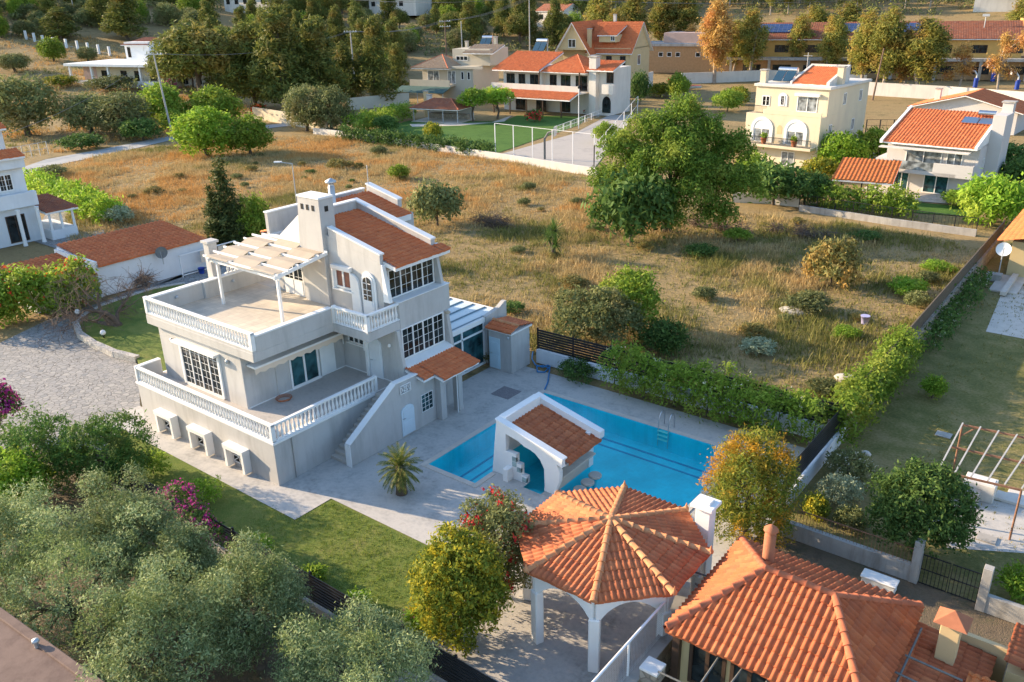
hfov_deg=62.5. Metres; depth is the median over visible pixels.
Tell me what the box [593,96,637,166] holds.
court fence
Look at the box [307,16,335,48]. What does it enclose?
pine tree
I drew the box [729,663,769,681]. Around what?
window
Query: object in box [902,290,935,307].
round shrub
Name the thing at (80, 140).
round shrub
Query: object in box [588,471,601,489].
bar stool
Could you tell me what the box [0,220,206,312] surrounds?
outbuilding
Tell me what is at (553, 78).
balcony door
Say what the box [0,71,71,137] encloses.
olive tree
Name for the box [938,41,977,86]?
sparse eucalyptus
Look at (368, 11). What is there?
olive tree
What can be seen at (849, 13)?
eucalyptus tree
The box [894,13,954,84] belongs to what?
eucalyptus tree
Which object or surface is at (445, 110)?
garden pavilion
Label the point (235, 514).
lawn
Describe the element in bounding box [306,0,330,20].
pine tree
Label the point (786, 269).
round shrub
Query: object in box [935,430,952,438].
paving slab
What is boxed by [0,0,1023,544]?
ground
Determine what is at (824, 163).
round shrub
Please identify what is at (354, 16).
pine tree
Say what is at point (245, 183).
round shrub
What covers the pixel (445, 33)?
utility pole
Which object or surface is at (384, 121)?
round shrub
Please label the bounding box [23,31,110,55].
pillar fence
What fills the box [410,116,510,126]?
garden path
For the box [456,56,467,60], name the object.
window
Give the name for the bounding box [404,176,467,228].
round shrub
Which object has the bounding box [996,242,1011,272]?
satellite dish
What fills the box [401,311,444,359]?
window
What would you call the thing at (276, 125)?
lane
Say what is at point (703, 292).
round shrub
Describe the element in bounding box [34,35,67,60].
broadleaf tree
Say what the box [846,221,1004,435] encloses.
boundary wall
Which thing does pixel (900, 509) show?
round tree
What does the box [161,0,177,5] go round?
pine tree
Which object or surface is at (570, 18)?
stone pine
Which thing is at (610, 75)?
window
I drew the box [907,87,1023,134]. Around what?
gabled bungalow
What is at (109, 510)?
olive tree
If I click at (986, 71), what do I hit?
window
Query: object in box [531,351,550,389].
pool hose
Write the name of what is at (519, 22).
stone pine
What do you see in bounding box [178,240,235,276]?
drying frame
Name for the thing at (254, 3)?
pine tree
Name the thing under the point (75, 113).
olive tree
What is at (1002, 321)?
side path
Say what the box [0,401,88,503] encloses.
conifer shrub
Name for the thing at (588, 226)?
round shrub
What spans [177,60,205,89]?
stone pine
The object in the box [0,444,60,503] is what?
leafy shrub
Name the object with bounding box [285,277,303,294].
door panel
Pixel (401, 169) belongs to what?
round shrub
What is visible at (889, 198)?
hedge
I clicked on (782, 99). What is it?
window
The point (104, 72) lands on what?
window
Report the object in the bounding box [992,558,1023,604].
garden shrub
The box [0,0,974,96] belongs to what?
undergrowth
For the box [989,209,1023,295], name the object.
yellow house
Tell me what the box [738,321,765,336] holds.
round shrub
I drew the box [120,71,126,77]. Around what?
window
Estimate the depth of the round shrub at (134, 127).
142.39 m
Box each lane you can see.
[23,136,174,175]
[227,123,290,130]
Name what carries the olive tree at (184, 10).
on the ground at (888, 110)
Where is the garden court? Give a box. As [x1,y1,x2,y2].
[503,115,632,166]
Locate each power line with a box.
[4,55,150,134]
[154,32,344,54]
[351,20,448,31]
[362,0,493,2]
[443,0,526,20]
[579,0,850,3]
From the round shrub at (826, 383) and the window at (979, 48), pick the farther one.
the window at (979, 48)
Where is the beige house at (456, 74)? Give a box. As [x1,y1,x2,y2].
[396,35,507,102]
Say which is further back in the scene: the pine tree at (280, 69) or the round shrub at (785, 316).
the pine tree at (280, 69)
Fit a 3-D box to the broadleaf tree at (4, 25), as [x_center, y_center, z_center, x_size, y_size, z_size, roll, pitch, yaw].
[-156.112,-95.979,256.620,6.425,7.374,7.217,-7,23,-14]
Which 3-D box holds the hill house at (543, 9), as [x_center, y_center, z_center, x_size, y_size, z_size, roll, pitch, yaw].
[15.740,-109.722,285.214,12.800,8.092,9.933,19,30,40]
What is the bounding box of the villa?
[134,165,506,485]
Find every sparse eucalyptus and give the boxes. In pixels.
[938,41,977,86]
[982,29,1023,89]
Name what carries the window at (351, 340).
in the villa
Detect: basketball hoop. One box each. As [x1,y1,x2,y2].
[544,125,558,158]
[973,70,978,87]
[986,64,995,81]
[1011,71,1020,89]
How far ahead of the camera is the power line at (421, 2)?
252.92 m
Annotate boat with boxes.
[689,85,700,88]
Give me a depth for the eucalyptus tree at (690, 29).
218.36 m
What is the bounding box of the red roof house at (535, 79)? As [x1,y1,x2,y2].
[491,38,630,117]
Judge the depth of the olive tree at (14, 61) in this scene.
220.24 m
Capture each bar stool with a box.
[573,485,586,490]
[581,478,593,489]
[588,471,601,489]
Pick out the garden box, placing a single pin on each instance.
(879, 580)
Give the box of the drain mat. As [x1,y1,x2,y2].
[491,386,520,398]
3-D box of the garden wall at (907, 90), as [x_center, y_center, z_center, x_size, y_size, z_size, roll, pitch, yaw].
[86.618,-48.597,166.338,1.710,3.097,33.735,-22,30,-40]
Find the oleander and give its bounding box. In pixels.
[546,279,646,350]
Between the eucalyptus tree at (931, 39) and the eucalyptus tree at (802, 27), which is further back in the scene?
the eucalyptus tree at (802, 27)
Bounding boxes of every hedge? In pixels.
[0,251,101,328]
[22,165,125,225]
[335,124,498,155]
[338,100,417,132]
[593,336,833,444]
[810,323,928,450]
[811,179,922,219]
[916,263,992,353]
[959,171,1023,220]
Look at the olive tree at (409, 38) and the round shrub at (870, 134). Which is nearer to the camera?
the round shrub at (870, 134)
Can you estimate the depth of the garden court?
127.65 m
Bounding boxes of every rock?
[779,306,809,316]
[834,373,851,381]
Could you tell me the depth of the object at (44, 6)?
273.94 m
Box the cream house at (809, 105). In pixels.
[744,53,871,167]
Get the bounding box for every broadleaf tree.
[0,16,10,37]
[4,0,22,17]
[26,0,38,6]
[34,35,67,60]
[127,0,150,21]
[133,79,188,122]
[166,104,236,157]
[174,0,201,9]
[180,83,246,123]
[225,111,276,154]
[235,190,270,236]
[245,14,254,23]
[406,26,420,43]
[438,3,459,27]
[472,0,484,15]
[568,10,583,21]
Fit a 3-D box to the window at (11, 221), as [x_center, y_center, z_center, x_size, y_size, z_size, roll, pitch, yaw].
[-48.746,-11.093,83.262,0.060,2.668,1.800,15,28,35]
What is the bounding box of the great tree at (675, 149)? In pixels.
[582,91,768,233]
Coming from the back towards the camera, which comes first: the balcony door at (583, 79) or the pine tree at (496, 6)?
the pine tree at (496, 6)
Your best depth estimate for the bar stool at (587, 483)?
40.75 m
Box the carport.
[832,157,901,200]
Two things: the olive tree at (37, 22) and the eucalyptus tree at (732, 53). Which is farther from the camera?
the olive tree at (37, 22)
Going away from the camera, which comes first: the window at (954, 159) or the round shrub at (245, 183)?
the window at (954, 159)
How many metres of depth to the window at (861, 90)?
112.52 m
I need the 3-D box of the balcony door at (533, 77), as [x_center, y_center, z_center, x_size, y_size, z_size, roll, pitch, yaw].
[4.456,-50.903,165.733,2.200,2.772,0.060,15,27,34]
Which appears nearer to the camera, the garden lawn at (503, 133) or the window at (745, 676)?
the window at (745, 676)
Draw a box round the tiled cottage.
[663,524,1023,681]
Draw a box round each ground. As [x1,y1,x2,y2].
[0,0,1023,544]
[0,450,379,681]
[661,536,1015,681]
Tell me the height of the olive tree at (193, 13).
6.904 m
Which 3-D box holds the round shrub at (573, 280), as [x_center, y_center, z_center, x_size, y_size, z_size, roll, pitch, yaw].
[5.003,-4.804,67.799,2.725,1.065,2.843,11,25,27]
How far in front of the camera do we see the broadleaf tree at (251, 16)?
266.26 m
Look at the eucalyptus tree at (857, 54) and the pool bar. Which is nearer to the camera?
the pool bar
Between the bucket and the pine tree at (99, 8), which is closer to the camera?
the bucket
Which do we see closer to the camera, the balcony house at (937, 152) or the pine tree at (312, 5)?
the balcony house at (937, 152)
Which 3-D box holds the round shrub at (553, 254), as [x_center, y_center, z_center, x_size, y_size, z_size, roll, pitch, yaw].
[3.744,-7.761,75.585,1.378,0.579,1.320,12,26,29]
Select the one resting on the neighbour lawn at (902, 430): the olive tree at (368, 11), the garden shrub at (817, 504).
the garden shrub at (817, 504)
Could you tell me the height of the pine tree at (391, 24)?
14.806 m
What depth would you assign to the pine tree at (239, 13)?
258.64 m
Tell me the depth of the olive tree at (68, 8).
278.82 m
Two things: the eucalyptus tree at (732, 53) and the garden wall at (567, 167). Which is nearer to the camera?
the garden wall at (567, 167)
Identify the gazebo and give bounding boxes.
[515,480,713,673]
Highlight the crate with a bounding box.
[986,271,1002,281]
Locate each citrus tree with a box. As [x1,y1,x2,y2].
[455,85,489,121]
[482,85,515,118]
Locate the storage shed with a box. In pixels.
[485,316,532,373]
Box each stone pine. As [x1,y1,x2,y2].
[61,0,77,5]
[142,18,246,92]
[145,56,194,84]
[172,17,204,27]
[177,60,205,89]
[288,0,306,11]
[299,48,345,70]
[321,0,348,9]
[389,8,410,28]
[431,0,464,9]
[436,10,464,29]
[501,12,538,45]
[509,6,541,36]
[541,11,575,28]
[561,0,591,12]
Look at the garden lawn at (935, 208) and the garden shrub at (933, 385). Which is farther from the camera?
the garden lawn at (935, 208)
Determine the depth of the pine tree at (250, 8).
273.78 m
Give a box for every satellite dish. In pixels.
[155,247,167,263]
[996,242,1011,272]
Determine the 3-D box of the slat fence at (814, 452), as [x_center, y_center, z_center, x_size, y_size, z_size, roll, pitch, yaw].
[14.810,5.338,40.923,0.280,2.250,8.380,15,28,35]
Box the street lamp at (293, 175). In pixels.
[274,161,296,202]
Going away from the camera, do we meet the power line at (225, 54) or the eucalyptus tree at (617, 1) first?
the power line at (225, 54)
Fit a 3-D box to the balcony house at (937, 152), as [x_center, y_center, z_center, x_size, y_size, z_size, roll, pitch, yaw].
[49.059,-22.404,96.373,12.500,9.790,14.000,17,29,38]
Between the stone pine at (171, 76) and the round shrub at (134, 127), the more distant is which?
the stone pine at (171, 76)
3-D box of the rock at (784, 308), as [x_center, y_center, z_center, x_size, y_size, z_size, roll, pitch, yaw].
[20.576,-2.191,61.406,2.418,0.480,1.290,15,28,35]
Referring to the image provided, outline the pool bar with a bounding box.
[493,392,603,493]
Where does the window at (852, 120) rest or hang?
in the cream house at (809, 105)
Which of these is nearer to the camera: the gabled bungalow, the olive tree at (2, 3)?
the gabled bungalow
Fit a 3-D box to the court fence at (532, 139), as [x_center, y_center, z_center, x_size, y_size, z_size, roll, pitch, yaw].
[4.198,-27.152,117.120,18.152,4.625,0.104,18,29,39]
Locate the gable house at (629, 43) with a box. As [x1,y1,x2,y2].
[555,14,653,96]
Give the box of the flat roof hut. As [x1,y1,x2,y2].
[0,607,103,681]
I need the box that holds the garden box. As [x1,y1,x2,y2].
[860,568,899,593]
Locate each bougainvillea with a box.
[0,378,26,429]
[156,476,230,553]
[452,483,537,601]
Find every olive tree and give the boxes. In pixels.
[0,0,7,11]
[0,52,33,71]
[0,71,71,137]
[0,461,169,651]
[0,483,60,597]
[10,19,36,35]
[15,2,40,19]
[26,10,44,22]
[33,15,51,28]
[54,2,76,20]
[54,89,115,133]
[55,457,193,588]
[63,525,272,681]
[72,9,96,25]
[74,0,94,8]
[75,46,98,60]
[82,88,158,137]
[135,515,230,629]
[152,1,180,24]
[169,526,319,681]
[176,6,195,22]
[180,8,200,22]
[260,589,441,681]
[280,83,325,130]
[299,82,355,129]
[350,0,368,8]
[360,7,374,14]
[397,28,421,51]
[401,23,423,37]
[417,13,432,26]
[444,28,472,47]
[458,18,488,33]
[530,29,545,46]
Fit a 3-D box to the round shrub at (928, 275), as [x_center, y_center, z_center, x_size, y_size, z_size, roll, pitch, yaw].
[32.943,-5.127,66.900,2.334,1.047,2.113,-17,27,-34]
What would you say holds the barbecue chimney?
on the patio at (510, 651)
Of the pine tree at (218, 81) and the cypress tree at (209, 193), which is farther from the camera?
the pine tree at (218, 81)
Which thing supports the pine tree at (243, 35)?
on the ground at (888, 110)
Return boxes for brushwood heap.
[130,270,162,287]
[468,207,516,230]
[685,212,751,233]
[763,217,842,241]
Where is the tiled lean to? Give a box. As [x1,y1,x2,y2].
[966,670,995,681]
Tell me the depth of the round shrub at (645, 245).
76.75 m
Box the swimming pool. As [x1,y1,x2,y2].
[420,389,744,511]
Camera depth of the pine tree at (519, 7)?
263.76 m
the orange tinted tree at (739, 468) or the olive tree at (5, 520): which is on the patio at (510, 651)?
the orange tinted tree at (739, 468)
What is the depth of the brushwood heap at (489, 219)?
86.15 m
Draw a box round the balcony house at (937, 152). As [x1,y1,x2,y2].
[862,100,1018,201]
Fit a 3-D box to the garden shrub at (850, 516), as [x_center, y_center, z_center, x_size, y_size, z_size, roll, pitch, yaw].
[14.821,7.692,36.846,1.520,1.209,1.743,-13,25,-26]
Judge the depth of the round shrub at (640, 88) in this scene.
171.57 m
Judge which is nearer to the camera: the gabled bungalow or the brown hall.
the gabled bungalow
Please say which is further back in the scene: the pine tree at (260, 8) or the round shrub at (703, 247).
the pine tree at (260, 8)
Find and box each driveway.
[0,267,206,449]
[121,265,233,294]
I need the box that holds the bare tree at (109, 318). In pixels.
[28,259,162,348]
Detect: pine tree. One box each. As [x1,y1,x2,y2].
[0,7,8,30]
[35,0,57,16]
[37,6,82,39]
[83,0,108,26]
[96,0,149,39]
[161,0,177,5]
[195,0,220,23]
[197,0,220,23]
[203,13,218,31]
[205,20,244,86]
[210,16,281,104]
[213,48,243,88]
[229,5,249,28]
[242,3,324,111]
[245,0,256,12]
[245,0,256,16]
[254,8,266,31]
[255,5,264,24]
[262,0,272,15]
[270,0,294,29]
[285,3,293,22]
[290,9,303,34]
[292,9,356,92]
[302,0,319,22]
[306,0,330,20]
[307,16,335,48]
[326,4,348,45]
[326,40,364,98]
[339,0,353,13]
[344,6,366,45]
[346,0,366,27]
[347,16,364,52]
[352,47,365,75]
[353,12,402,100]
[377,0,397,26]
[381,16,410,70]
[384,42,409,90]
[427,4,441,32]
[455,0,484,42]
[479,0,494,18]
[489,0,510,26]
[493,0,510,34]
[504,0,531,38]
[523,0,536,10]
[542,0,566,49]
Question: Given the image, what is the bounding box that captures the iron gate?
[918,554,981,602]
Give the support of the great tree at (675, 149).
on the ground at (888, 110)
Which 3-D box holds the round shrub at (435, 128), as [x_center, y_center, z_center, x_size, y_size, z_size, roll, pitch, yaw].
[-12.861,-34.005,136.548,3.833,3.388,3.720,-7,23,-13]
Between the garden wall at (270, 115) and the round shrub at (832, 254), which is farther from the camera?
the garden wall at (270, 115)
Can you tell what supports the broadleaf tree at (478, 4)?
on the ground at (888, 110)
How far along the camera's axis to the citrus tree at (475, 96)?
154.09 m
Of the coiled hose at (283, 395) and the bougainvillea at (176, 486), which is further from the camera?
the coiled hose at (283, 395)
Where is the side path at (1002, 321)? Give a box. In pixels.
[986,286,1023,338]
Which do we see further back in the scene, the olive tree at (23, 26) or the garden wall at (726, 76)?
the olive tree at (23, 26)
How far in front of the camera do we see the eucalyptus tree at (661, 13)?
238.32 m
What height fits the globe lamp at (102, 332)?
0.860 m
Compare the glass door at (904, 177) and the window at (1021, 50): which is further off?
the window at (1021, 50)
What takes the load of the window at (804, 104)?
in the cream house at (809, 105)
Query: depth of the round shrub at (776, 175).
89.31 m
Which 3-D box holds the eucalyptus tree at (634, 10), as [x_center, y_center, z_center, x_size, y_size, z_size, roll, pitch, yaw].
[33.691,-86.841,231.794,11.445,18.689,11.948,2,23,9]
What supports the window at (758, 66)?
in the school
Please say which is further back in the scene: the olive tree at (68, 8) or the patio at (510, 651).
the olive tree at (68, 8)
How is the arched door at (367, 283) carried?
in the villa
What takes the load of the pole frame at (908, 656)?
attached to the tiled cottage
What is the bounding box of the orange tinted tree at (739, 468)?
[691,419,807,550]
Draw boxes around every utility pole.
[145,52,171,130]
[344,30,356,74]
[439,20,450,54]
[529,0,529,50]
[872,48,884,99]
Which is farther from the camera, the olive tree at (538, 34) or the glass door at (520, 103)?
the olive tree at (538, 34)
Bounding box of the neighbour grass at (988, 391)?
[824,270,1023,579]
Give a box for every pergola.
[203,233,327,322]
[934,422,1023,539]
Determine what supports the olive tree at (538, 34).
on the ground at (888, 110)
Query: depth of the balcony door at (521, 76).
167.35 m
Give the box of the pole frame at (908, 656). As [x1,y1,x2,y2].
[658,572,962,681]
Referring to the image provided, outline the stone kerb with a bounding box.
[72,282,185,362]
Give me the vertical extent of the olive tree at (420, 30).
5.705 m
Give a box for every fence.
[12,141,48,158]
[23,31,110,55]
[83,444,496,681]
[494,123,594,163]
[536,327,838,438]
[557,109,601,130]
[592,560,705,681]
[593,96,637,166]
[782,404,846,506]
[798,194,978,228]
[865,119,897,131]
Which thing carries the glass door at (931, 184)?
in the balcony house at (937, 152)
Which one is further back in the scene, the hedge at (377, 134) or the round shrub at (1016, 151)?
the hedge at (377, 134)
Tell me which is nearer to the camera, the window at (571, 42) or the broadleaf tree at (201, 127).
the broadleaf tree at (201, 127)
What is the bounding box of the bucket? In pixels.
[861,314,869,324]
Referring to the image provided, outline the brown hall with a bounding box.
[649,31,729,72]
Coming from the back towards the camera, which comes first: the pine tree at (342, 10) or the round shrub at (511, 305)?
the pine tree at (342, 10)
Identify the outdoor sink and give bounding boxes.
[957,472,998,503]
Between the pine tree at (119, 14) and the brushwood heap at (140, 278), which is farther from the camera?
the pine tree at (119, 14)
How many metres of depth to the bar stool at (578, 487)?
40.31 m
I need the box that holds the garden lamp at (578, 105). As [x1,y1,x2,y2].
[578,85,579,128]
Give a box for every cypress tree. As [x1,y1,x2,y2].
[200,184,228,249]
[201,155,248,245]
[225,198,257,245]
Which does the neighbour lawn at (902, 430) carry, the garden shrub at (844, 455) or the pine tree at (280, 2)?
the garden shrub at (844, 455)
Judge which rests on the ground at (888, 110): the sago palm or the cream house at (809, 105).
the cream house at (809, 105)
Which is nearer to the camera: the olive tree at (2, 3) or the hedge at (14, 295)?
the hedge at (14, 295)
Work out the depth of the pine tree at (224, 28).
199.60 m
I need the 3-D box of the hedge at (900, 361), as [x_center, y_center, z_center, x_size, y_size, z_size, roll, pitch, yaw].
[20.573,1.993,47.566,3.375,3.696,14.742,15,28,35]
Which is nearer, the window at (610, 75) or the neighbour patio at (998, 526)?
the neighbour patio at (998, 526)
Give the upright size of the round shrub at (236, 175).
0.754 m
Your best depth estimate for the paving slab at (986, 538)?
35.98 m
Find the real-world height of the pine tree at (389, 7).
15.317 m
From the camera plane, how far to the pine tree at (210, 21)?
233.28 m
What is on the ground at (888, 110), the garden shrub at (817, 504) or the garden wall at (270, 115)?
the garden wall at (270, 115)
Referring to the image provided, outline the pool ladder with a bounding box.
[657,410,674,448]
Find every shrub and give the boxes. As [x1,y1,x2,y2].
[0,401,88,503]
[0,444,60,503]
[31,164,70,175]
[42,74,80,86]
[45,405,160,498]
[50,130,108,150]
[76,74,135,91]
[97,204,134,222]
[117,116,165,140]
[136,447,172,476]
[142,186,164,194]
[154,106,185,128]
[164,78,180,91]
[172,172,184,177]
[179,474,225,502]
[229,173,243,178]
[239,181,248,186]
[243,165,258,170]
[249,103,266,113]
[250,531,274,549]
[254,152,266,155]
[298,161,305,165]
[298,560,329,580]
[303,169,317,174]
[325,157,347,168]
[345,160,354,166]
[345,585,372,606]
[352,162,364,168]
[369,145,388,152]
[371,114,400,129]
[385,163,410,176]
[400,601,437,637]
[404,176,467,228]
[404,520,514,658]
[421,121,443,138]
[506,300,526,313]
[508,245,525,252]
[516,197,531,204]
[520,182,535,189]
[524,108,543,121]
[539,217,566,256]
[548,251,560,256]
[556,354,599,384]
[557,273,591,288]
[569,197,585,202]
[580,161,680,246]
[585,222,604,230]
[590,120,618,141]
[598,263,665,331]
[630,68,653,104]
[631,315,700,357]
[636,241,654,250]
[648,82,671,96]
[665,71,691,97]
[682,242,720,256]
[690,286,719,299]
[709,87,746,111]
[721,227,753,240]
[729,85,752,102]
[734,147,775,168]
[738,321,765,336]
[739,334,777,355]
[740,155,817,204]
[772,266,792,274]
[775,312,793,321]
[779,166,836,204]
[781,290,833,317]
[789,217,805,224]
[797,489,831,522]
[799,156,838,178]
[800,234,871,292]
[804,374,842,396]
[813,126,874,168]
[813,471,867,507]
[820,445,879,486]
[827,502,869,537]
[829,323,863,339]
[845,227,859,233]
[846,228,882,240]
[849,312,860,321]
[851,125,887,158]
[887,274,930,295]
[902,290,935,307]
[913,269,942,283]
[918,258,958,271]
[918,373,949,399]
[940,189,968,207]
[949,170,1023,226]
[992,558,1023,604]
[999,156,1023,184]
[1005,140,1023,165]
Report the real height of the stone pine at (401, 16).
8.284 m
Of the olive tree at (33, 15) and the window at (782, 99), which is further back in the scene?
the olive tree at (33, 15)
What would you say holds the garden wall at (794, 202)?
on the ground at (888, 110)
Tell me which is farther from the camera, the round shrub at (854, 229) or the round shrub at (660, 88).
the round shrub at (660, 88)
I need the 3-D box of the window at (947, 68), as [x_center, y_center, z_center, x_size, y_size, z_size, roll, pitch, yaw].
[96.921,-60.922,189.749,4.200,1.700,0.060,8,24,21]
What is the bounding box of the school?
[727,18,1023,80]
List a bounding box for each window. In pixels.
[0,174,14,192]
[5,213,29,243]
[101,70,107,78]
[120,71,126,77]
[127,47,131,56]
[134,71,139,79]
[153,407,180,438]
[180,346,222,397]
[186,423,214,456]
[221,440,251,474]
[334,269,350,289]
[346,336,362,347]
[387,259,434,298]
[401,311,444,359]
[421,390,433,412]
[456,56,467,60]
[568,39,575,47]
[602,96,610,112]
[606,72,613,82]
[687,643,726,681]
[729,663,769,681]
[743,64,760,70]
[762,95,769,105]
[772,65,790,69]
[774,45,788,51]
[780,95,784,105]
[781,151,794,166]
[796,96,817,112]
[805,45,818,52]
[843,92,846,104]
[850,118,854,129]
[858,89,862,100]
[936,66,953,73]
[946,153,962,164]
[971,45,987,52]
[972,66,988,73]
[1003,67,1023,74]
[1008,45,1022,52]
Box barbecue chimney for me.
[690,494,721,588]
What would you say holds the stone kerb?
on the driveway at (79, 379)
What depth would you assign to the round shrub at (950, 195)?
89.10 m
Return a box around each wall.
[252,107,327,128]
[313,128,594,174]
[348,93,408,109]
[619,634,672,681]
[648,72,652,85]
[681,70,866,82]
[733,193,798,206]
[772,504,1023,624]
[799,205,976,236]
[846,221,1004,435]
[868,82,1023,100]
[960,632,1007,681]
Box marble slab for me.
[994,489,1023,507]
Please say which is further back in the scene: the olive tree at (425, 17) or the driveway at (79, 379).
the olive tree at (425, 17)
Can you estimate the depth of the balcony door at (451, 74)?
182.05 m
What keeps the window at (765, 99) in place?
in the cream house at (809, 105)
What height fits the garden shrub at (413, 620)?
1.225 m
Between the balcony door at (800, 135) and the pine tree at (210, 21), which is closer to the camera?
the balcony door at (800, 135)
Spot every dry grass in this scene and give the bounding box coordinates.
[0,32,252,157]
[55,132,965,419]
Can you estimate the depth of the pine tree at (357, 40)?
234.17 m
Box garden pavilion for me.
[409,90,473,123]
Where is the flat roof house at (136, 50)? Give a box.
[63,37,183,89]
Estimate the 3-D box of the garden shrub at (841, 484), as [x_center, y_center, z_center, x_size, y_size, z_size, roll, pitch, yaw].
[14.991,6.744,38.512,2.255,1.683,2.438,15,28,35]
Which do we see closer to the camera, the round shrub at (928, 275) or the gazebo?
the gazebo
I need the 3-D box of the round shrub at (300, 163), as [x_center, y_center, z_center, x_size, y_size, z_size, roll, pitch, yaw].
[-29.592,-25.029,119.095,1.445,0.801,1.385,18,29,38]
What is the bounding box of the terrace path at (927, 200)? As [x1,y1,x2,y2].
[873,195,954,203]
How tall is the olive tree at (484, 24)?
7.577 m
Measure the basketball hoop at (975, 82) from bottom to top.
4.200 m
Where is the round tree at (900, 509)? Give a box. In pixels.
[861,454,987,559]
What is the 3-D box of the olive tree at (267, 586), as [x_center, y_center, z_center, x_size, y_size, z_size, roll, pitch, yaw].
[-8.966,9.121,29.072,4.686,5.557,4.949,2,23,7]
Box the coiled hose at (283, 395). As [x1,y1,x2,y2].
[275,394,291,401]
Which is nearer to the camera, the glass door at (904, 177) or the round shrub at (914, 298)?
the round shrub at (914, 298)
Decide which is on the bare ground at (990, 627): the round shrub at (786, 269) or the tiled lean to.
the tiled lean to
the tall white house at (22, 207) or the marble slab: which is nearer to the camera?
the marble slab
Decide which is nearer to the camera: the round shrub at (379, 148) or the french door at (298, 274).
the french door at (298, 274)
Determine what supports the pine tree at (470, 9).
on the ground at (888, 110)
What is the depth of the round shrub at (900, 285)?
63.98 m
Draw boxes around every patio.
[104,366,804,681]
[929,500,1023,552]
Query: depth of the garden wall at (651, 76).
196.28 m
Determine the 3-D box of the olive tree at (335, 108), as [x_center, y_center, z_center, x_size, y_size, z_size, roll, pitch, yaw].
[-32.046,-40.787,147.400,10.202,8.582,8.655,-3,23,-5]
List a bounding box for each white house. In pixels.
[0,122,78,248]
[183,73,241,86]
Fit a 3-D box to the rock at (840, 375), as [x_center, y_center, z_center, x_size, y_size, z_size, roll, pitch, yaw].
[20.149,2.254,50.663,1.674,0.480,0.893,15,28,35]
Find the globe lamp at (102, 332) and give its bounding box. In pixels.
[100,330,105,337]
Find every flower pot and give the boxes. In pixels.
[759,132,767,143]
[791,134,797,146]
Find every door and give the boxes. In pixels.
[284,263,305,296]
[288,349,320,388]
[362,275,375,316]
[369,339,383,378]
[401,404,415,436]
[427,70,438,79]
[447,71,455,83]
[489,336,500,368]
[506,73,514,82]
[516,98,525,109]
[518,74,524,83]
[530,74,537,84]
[536,100,545,111]
[550,74,556,84]
[561,75,570,85]
[562,101,569,111]
[576,76,586,90]
[753,127,769,141]
[786,131,803,145]
[892,172,909,189]
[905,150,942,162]
[922,175,948,194]
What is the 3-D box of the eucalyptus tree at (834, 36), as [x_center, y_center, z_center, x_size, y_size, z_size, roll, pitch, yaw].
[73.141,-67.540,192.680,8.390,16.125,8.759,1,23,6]
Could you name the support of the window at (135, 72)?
in the flat roof house at (136, 50)
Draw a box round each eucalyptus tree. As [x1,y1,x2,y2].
[582,0,620,20]
[602,3,627,21]
[610,0,620,9]
[619,0,654,33]
[645,0,679,40]
[669,0,701,30]
[678,24,697,31]
[695,0,739,82]
[726,15,742,70]
[732,2,772,70]
[765,0,777,14]
[784,0,792,13]
[784,9,817,60]
[804,1,831,21]
[812,9,850,64]
[835,0,862,21]
[837,0,848,8]
[845,2,883,77]
[863,0,912,82]
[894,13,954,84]
[894,26,916,83]
[1002,0,1023,19]
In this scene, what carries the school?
on the ground at (888, 110)
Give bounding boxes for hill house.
[224,0,283,12]
[369,0,431,15]
[535,3,580,26]
[973,0,1023,11]
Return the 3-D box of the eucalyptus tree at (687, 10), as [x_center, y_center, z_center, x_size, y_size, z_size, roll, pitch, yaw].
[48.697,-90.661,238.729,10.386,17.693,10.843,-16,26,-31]
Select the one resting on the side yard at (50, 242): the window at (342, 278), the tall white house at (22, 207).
the tall white house at (22, 207)
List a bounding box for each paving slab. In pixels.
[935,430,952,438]
[976,532,997,544]
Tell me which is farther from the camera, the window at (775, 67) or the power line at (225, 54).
the window at (775, 67)
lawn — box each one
[69,431,430,629]
[79,284,184,370]
[364,115,588,152]
[785,241,1023,603]
[805,199,966,215]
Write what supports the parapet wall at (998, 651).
on the bare ground at (990, 627)
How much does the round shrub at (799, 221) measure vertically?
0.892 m
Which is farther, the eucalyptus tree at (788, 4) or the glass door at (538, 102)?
the eucalyptus tree at (788, 4)
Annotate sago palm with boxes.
[376,441,422,496]
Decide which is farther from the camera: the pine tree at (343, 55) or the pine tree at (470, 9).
the pine tree at (470, 9)
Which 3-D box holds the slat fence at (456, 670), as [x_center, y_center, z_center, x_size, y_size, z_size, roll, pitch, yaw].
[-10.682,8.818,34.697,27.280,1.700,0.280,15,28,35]
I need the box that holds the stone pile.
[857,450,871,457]
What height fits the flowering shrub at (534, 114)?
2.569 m
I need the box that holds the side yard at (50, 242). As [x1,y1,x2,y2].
[35,212,104,248]
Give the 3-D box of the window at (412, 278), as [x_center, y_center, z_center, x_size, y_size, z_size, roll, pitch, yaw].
[-5.461,-3.497,45.927,0.060,1.620,3.500,15,28,35]

